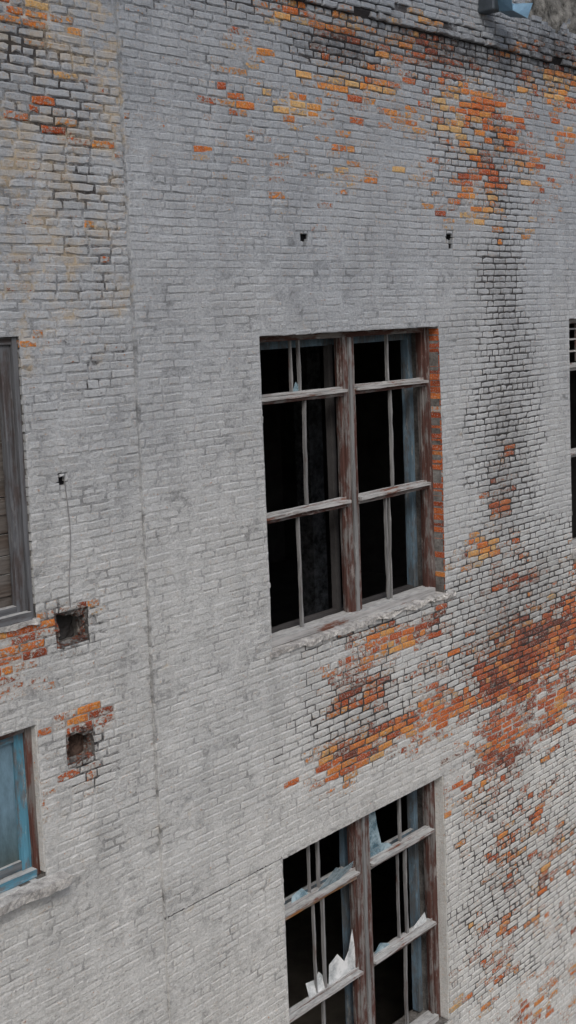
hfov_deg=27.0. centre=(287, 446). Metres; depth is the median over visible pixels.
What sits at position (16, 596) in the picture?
window
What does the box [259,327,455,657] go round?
window
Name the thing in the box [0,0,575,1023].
brick building
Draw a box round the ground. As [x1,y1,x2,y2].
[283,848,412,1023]
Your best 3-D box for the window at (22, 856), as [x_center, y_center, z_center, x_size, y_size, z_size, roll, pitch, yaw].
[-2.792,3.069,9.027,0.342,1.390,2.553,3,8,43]
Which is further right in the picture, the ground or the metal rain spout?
the metal rain spout
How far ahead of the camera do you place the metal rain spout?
13.79 m
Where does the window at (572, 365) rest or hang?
in the brick building
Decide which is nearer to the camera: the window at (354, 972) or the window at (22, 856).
the window at (22, 856)
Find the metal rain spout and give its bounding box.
[478,0,532,18]
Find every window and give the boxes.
[0,337,39,632]
[0,725,71,916]
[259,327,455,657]
[284,776,448,1023]
[569,319,575,558]

